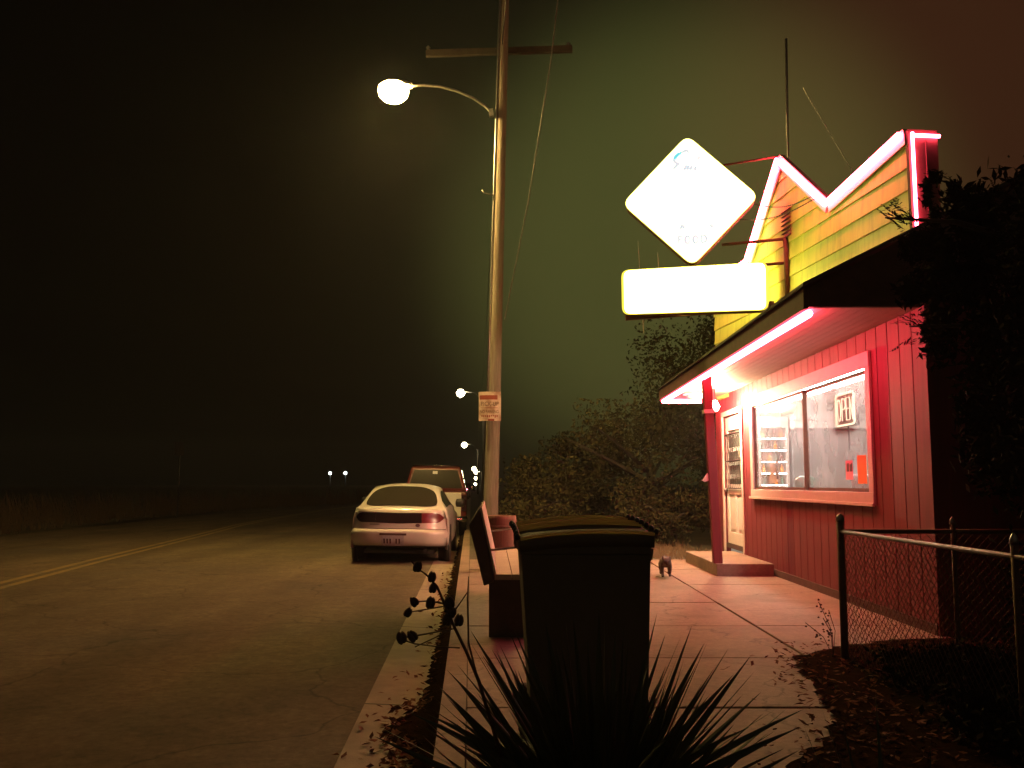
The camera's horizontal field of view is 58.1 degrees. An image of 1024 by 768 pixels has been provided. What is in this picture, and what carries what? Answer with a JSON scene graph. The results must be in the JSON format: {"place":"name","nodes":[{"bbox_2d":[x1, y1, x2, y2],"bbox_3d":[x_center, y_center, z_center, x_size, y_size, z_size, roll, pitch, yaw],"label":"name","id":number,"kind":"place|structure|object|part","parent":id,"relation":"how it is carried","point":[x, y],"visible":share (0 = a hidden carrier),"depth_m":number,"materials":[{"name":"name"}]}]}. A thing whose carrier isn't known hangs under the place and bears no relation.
{"place":"outdoors","nodes":[
{"label":"outdoors","id":0,"kind":"place"},
{"bbox_2d":[0,496,366,535],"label":"field","id":1,"kind":"structure","parent":0,"point":[27,499],"depth_m":54.20,"materials":[{"name":"black plant"}]},
{"bbox_2d":[0,491,466,767],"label":"road","id":2,"kind":"structure","parent":0,"point":[268,643],"depth_m":7.97,"materials":[{"name":"grey asphalt"}]},
{"bbox_2d":[0,505,358,588],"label":"road marking","id":3,"kind":"object","parent":2,"relation":"on","point":[24,581],"visible":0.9,"depth_m":16.79,"materials":[{"name":"yellow paint"}]},
{"bbox_2d":[331,491,469,767],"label":"gutter","id":4,"kind":"object","parent":2,"relation":"on","point":[409,658],"depth_m":5.96,"materials":[{"name":"grey concrete"}]},
{"bbox_2d":[382,534,463,767],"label":"gutter dirt","id":5,"kind":"structure","parent":4,"relation":"on","point":[413,731],"depth_m":5.50,"materials":[{"name":"soil"}]},
{"bbox_2d":[351,483,464,560],"bbox_3d":[-1.951,2.599,17.591,2.040,1.390,4.362,1,-6,-1],"label":"parked car","id":6,"kind":"object","parent":2,"relation":"on","point":[406,518],"visible":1,"depth_m":15.71,"materials":[{"name":"white paint"}]},
{"bbox_3d":[-1.918,1.975,16.264,1.226,0.335,0.917,1,-6,-1],"label":"rear window","id":7,"kind":"part","parent":6,"relation":"part of","materials":[{"name":"black glass"}]},
{"bbox_3d":[-1.248,2.152,17.362,0.163,0.297,2.138,1,-6,-1],"label":"side window","id":8,"kind":"part","parent":6,"relation":"part of","materials":[{"name":"black glass"}]},
{"bbox_2d":[407,465,474,534],"bbox_3d":[-2.049,3.201,25.570,2.040,1.820,4.865,1,-6,-2],"label":"pickup truck","id":9,"kind":"object","parent":2,"relation":"on","point":[450,481],"visible":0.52,"depth_m":23.54,"materials":[{"name":"red paint"}]},
{"bbox_3d":[-1.950,2.425,23.551,1.360,0.450,0.202,1,-6,-2],"label":"rear window","id":10,"kind":"part","parent":9,"relation":"part of","materials":[{"name":"black glass"}]},
{"bbox_2d":[466,483,475,490],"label":"distant car","id":11,"kind":"object","parent":2,"relation":"on","point":[467,485],"visible":0.37,"depth_m":149.75,"materials":[{"name":"black metal"}]},
{"bbox_2d":[0,485,701,705],"bbox_3d":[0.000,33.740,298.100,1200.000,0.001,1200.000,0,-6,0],"label":"ground","id":12,"kind":"structure","parent":0,"point":[23,490],"depth_m":234.15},
{"bbox_2d":[432,491,470,767],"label":"kerb","id":13,"kind":"structure","parent":12,"relation":"on","point":[455,663],"depth_m":5.80,"materials":[{"name":"concrete"}]},
{"bbox_2d":[469,488,711,559],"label":"verge","id":14,"kind":"structure","parent":12,"relation":"on","point":[698,538],"depth_m":29.71,"materials":[{"name":"plant"}]},
{"bbox_2d":[461,442,478,493],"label":"distant street lamp","id":15,"kind":"object","parent":14,"relation":"on","point":[464,444],"visible":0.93,"depth_m":107.53,"materials":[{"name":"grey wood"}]},
{"bbox_2d":[456,389,485,501],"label":"distant street lamp","id":16,"kind":"object","parent":14,"relation":"on","point":[460,393],"visible":0.77,"depth_m":61.85,"materials":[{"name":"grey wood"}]},
{"bbox_2d":[472,467,481,489],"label":"distant street lamp","id":17,"kind":"object","parent":14,"relation":"on","point":[473,468],"visible":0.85,"depth_m":188.91,"materials":[{"name":"grey wood"}]},
{"bbox_2d":[426,0,571,514],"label":"utility pole","id":18,"kind":"object","parent":14,"relation":"on","point":[501,52],"visible":0.93,"depth_m":18.26,"materials":[{"name":"brown wood"}]},
{"bbox_2d":[378,79,493,117],"bbox_3d":[-1.495,-5.633,18.207,2.340,0.518,0.591,2,-7,-20],"label":"street lamp","id":19,"kind":"object","parent":18,"relation":"attached to","point":[393,91],"visible":1,"depth_m":17.81,"materials":[{"name":"grey metal"}]},
{"bbox_2d":[479,392,500,420],"bbox_3d":[-0.429,0.429,17.772,0.430,0.564,0.078,0,-6,0],"label":"parking sign","id":20,"kind":"object","parent":18,"relation":"attached to","point":[489,406],"visible":1,"depth_m":17.77,"materials":[{"name":"metal"}]},
{"bbox_2d":[477,0,506,437],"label":"overhead wire","id":21,"kind":"object","parent":18,"relation":"attached to","point":[491,224],"visible":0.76,"depth_m":33.89,"materials":[{"name":"black plastic"}]},
{"bbox_2d":[504,0,557,318],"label":"guy cable","id":22,"kind":"object","parent":18,"relation":"attached to","point":[534,160],"visible":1,"depth_m":17.16,"materials":[{"name":"grey metal"}]},
{"bbox_2d":[498,478,585,521],"bbox_3d":[0.537,2.745,19.724,2.215,1.469,1.998,0,-6,0],"label":"bush","id":23,"kind":"object","parent":14,"relation":"on","point":[532,507],"visible":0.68,"depth_m":19.39,"materials":[{"name":"green plant"}]},
{"bbox_2d":[498,430,635,514],"bbox_3d":[1.470,2.629,24.905,3.856,2.783,3.245,0,-6,0],"label":"leafy tree","id":24,"kind":"object","parent":14,"relation":"on","point":[563,443],"visible":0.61,"depth_m":24.72,"materials":[{"name":"green plant"}]},
{"bbox_2d":[513,367,716,532],"bbox_3d":[3.030,1.620,21.119,6.010,3.961,4.220,0,-6,0],"label":"leafy tree","id":25,"kind":"object","parent":14,"relation":"on","point":[650,482],"visible":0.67,"depth_m":20.81,"materials":[{"name":"green plant"}]},
{"bbox_2d":[608,485,709,546],"bbox_3d":[2.996,2.643,18.054,2.217,1.317,1.595,0,-6,0],"label":"bush","id":26,"kind":"object","parent":14,"relation":"on","point":[664,520],"visible":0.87,"depth_m":18.04,"materials":[{"name":"green plant"}]},
{"bbox_2d":[616,315,715,527],"bbox_3d":[5.324,0.903,25.933,4.446,6.412,4.984,0,-6,0],"label":"leafy tree","id":27,"kind":"object","parent":14,"relation":"on","point":[703,349],"visible":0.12,"depth_m":26.26,"materials":[{"name":"green plant"}]},
{"bbox_2d":[0,0,1023,484],"label":"sky","id":28,"kind":"structure","parent":0,"point":[220,237],"materials":[{"name":"black"}]},
{"bbox_2d":[653,536,707,559],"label":"verge grass","id":29,"kind":"structure","parent":0,"point":[677,548],"depth_m":16.00,"materials":[{"name":"brown plant"}]},
{"bbox_2d":[465,559,1011,767],"bbox_3d":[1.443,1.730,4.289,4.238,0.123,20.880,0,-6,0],"label":"pavement","id":30,"kind":"structure","parent":0,"point":[740,620],"depth_m":6.87,"materials":[{"name":"concrete"}]},
{"bbox_2d":[469,501,523,636],"bbox_3d":[-0.066,1.650,8.778,0.618,1.010,3.005,0,-6,-1],"label":"bench","id":31,"kind":"object","parent":30,"relation":"on","point":[499,570],"visible":0.64,"depth_m":7.30,"materials":[{"name":"brown wood"}]},
{"bbox_2d":[488,515,515,547],"bbox_3d":[-0.148,2.215,12.836,0.444,0.760,0.439,0,-6,0],"label":"barrel planter","id":32,"kind":"object","parent":30,"relation":"on","point":[503,539],"visible":0.39,"depth_m":12.66,"materials":[{"name":"brown wood"}]},
{"bbox_2d":[509,514,658,734],"bbox_3d":[0.306,1.132,4.233,0.640,1.060,0.776,0,-6,0],"label":"wheeled bin","id":33,"kind":"object","parent":30,"relation":"on","point":[582,572],"visible":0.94,"depth_m":3.89,"materials":[{"name":"plastic"}]},
{"bbox_2d":[378,615,800,767],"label":"yucca","id":34,"kind":"object","parent":30,"relation":"on","point":[585,736],"visible":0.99,"depth_m":2.59,"materials":[{"name":"green plant"}]},
{"bbox_2d":[396,560,503,757],"bbox_3d":[-0.132,0.709,2.319,0.311,0.528,0.114,3,-7,-29],"label":"seed stalk","id":35,"kind":"object","parent":34,"relation":"in","point":[447,619],"visible":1,"depth_m":2.30,"materials":[{"name":"black plant"}]},
{"bbox_2d":[658,556,671,576],"bbox_3d":[2.002,2.363,12.041,0.167,0.272,0.748,-1,-6,6],"label":"cat","id":36,"kind":"object","parent":30,"relation":"on","point":[664,562],"visible":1,"depth_m":11.81},
{"bbox_2d":[686,551,773,575],"bbox_3d":[3.070,2.562,13.165,0.781,0.180,2.294,0,-6,0],"label":"door step","id":37,"kind":"object","parent":30,"relation":"on","point":[734,563],"depth_m":12.24,"materials":[{"name":"concrete"}]},
{"bbox_2d":[702,376,722,562],"bbox_3d":[2.654,1.123,12.297,0.235,2.499,0.150,0,-6,0],"label":"canopy post","id":38,"kind":"object","parent":37,"relation":"on","point":[711,475],"visible":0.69,"depth_m":12.25,"materials":[{"name":"red paint"}]},
{"bbox_2d":[657,129,1023,636],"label":"shop building","id":39,"kind":"structure","parent":30,"relation":"on","point":[835,312],"depth_m":9.52,"materials":[{"name":"red paint"}]},
{"bbox_2d":[683,393,702,399],"bbox_3d":[2.971,0.207,14.934,0.400,0.095,0.400,0,-6,0],"label":"soffit light","id":40,"kind":"object","parent":39,"relation":"attached to","point":[694,396],"visible":0.77,"depth_m":14.82,"materials":[{"name":"white paint"}]},
{"bbox_2d":[713,388,718,410],"bbox_3d":[3.085,0.240,14.056,0.148,0.360,0.144,0,-6,0],"label":"flood light","id":41,"kind":"object","parent":39,"relation":"hanging from","point":[715,405],"visible":0.62,"depth_m":14.01,"materials":[{"name":"white paint"}]},
{"bbox_2d":[621,138,814,320],"bbox_3d":[2.697,-2.226,12.468,2.299,2.638,1.711,0,-6,0],"label":"projecting sign","id":42,"kind":"object","parent":39,"relation":"attached to","point":[689,202],"visible":1,"depth_m":12.92,"materials":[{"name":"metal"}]},
{"bbox_2d":[721,406,745,554],"bbox_3d":[3.517,1.587,14.528,0.100,2.373,1.468,0,-6,1],"label":"door","id":43,"kind":"structure","parent":39,"relation":"in","point":[734,446],"depth_m":14.60,"materials":[{"name":"paint"}]},
{"bbox_2d":[770,463,774,482],"bbox_3d":[3.523,1.202,12.470,0.005,0.271,0.208,0,-6,0],"label":"flyer","id":44,"kind":"object","parent":39,"relation":"attached to","point":[772,478],"visible":1,"depth_m":12.46,"materials":[{"name":"paper"}]},
{"bbox_2d":[757,417,789,489],"bbox_3d":[4.300,1.686,15.337,0.509,2.250,0.556,0,-6,0],"label":"drinks fridge","id":45,"kind":"object","parent":39,"relation":"on","point":[772,424],"visible":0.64,"depth_m":15.18,"materials":[{"name":"paint"}]},
{"bbox_2d":[757,400,792,409],"bbox_3d":[4.053,0.274,14.413,0.384,0.139,1.506,0,-6,0],"label":"ceiling light","id":46,"kind":"object","parent":39,"relation":"attached to","point":[772,405],"visible":0.32,"depth_m":14.24,"materials":[{"name":"white paint"}]},
{"bbox_2d":[775,461,778,480],"bbox_3d":[3.518,1.160,12.225,0.006,0.265,0.176,0,-6,0],"label":"flyer","id":47,"kind":"object","parent":39,"relation":"attached to","point":[777,470],"visible":1,"depth_m":12.21,"materials":[{"name":"paper"}]},
{"bbox_2d":[785,38,788,157],"bbox_3d":[4.716,-4.594,15.786,0.091,2.769,0.048,0,-6,0],"label":"antenna mast","id":48,"kind":"object","parent":39,"relation":"on","point":[786,96],"visible":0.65,"depth_m":15.80,"materials":[{"name":"grey metal"}]},
{"bbox_2d":[785,385,830,399],"bbox_3d":[4.026,0.089,12.703,0.384,0.139,1.506,0,-6,0],"label":"ceiling light","id":49,"kind":"object","parent":39,"relation":"attached to","point":[798,397],"visible":0.35,"depth_m":12.42,"materials":[{"name":"white paint"}]},
{"bbox_2d":[748,351,876,506],"bbox_3d":[3.448,0.666,11.015,0.125,1.470,4.790,0,-6,1],"label":"window","id":50,"kind":"structure","parent":39,"relation":"in","point":[857,496],"depth_m":10.43,"materials":[{"name":"paint"}]},
{"bbox_2d":[782,414,866,430],"bbox_3d":[5.509,0.636,15.347,1.851,0.240,0.749,0,-6,0],"label":"wall shelf","id":51,"kind":"object","parent":39,"relation":"attached to","point":[821,422],"depth_m":15.05,"materials":[{"name":"white paint"}]},
{"bbox_2d":[788,431,867,491],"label":"cold store","id":52,"kind":"structure","parent":39,"relation":"on","point":[829,453],"depth_m":15.04,"materials":[{"name":"silver metal"}]},
{"bbox_2d":[803,88,853,172],"bbox_3d":[5.394,-4.272,15.651,0.814,1.675,0.016,-2,-6,14],"label":"mast wire","id":53,"kind":"object","parent":39,"relation":"attached to","point":[828,130],"visible":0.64,"depth_m":15.65,"materials":[{"name":"grey metal"}]},
{"bbox_2d":[817,369,863,387],"bbox_3d":[3.998,-0.097,10.993,0.384,0.139,1.506,0,-6,0],"label":"ceiling light","id":54,"kind":"object","parent":39,"relation":"attached to","point":[850,381],"visible":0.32,"depth_m":10.96,"materials":[{"name":"white paint"}]},
{"bbox_2d":[835,389,859,459],"bbox_3d":[3.504,0.522,9.634,0.059,0.880,0.623,0,-6,0],"label":"open sign","id":55,"kind":"object","parent":39,"relation":"hanging from","point":[847,409],"visible":0.98,"depth_m":9.61,"materials":[{"name":"white plastic"}]},
{"bbox_2d":[845,460,852,479],"bbox_3d":[3.445,0.878,9.410,0.007,0.196,0.210,0,-6,0],"label":"flyer","id":56,"kind":"object","parent":39,"relation":"attached to","point":[849,469],"visible":1,"depth_m":9.40,"materials":[{"name":"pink paper"}]},
{"bbox_2d":[857,455,866,483],"bbox_3d":[3.440,0.840,9.053,0.006,0.280,0.246,0,-6,0],"label":"flyer","id":57,"kind":"object","parent":39,"relation":"attached to","point":[862,468],"visible":1,"depth_m":9.04,"materials":[{"name":"orange paper"}]},
{"bbox_3d":[3.810,1.861,11.057,0.623,0.980,4.891,0,-6,0],"label":"serving counter","id":58,"kind":"object","parent":39,"relation":"in","visible":0},
{"bbox_2d":[794,476,817,490],"bbox_3d":[3.774,1.316,11.833,0.300,0.270,0.292,0,-6,0],"label":"serving tub","id":59,"kind":"object","parent":58,"relation":"on","point":[799,481],"visible":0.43,"depth_m":11.74,"materials":[{"name":"white plastic"}]},
{"bbox_2d":[851,474,868,487],"bbox_3d":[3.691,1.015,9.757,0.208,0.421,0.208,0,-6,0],"label":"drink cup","id":60,"kind":"object","parent":58,"relation":"on","point":[854,483],"visible":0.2,"depth_m":9.68,"materials":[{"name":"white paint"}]},
{"bbox_2d":[771,692,930,767],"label":"yucca","id":61,"kind":"object","parent":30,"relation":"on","point":[880,762],"visible":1,"depth_m":1.99,"materials":[{"name":"green plant"}]},
{"bbox_2d":[785,638,1023,767],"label":"planting bed","id":62,"kind":"object","parent":30,"relation":"on","point":[907,753],"visible":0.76,"depth_m":4.54,"materials":[{"name":"soil"}]},
{"bbox_2d":[805,599,834,655],"bbox_3d":[2.139,1.695,6.384,0.220,0.407,0.045,1,-6,-14],"label":"wispy weed","id":63,"kind":"object","parent":62,"relation":"on","point":[828,633],"visible":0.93,"depth_m":6.40,"materials":[{"name":"plant"}]},
{"bbox_2d":[720,641,1019,766],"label":"bed leaves","id":64,"kind":"object","parent":62,"relation":"on","point":[855,734],"visible":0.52,"depth_m":4.67,"materials":[{"name":"brown plant"}]},
{"bbox_2d":[835,513,1023,752],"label":"chain link fence","id":65,"kind":"object","parent":62,"relation":"on","point":[1014,556],"visible":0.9,"depth_m":5.47,"materials":[{"name":"metal"}]},
{"bbox_2d":[863,638,1023,765],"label":"ground ivy","id":66,"kind":"object","parent":62,"relation":"on","point":[992,728],"visible":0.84,"depth_m":4.64,"materials":[{"name":"green plant"}]},
{"bbox_2d":[877,155,1023,544],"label":"evergreen tree","id":67,"kind":"object","parent":62,"relation":"on","point":[946,286],"visible":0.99,"depth_m":6.32,"materials":[{"name":"green plant"}]}
]}

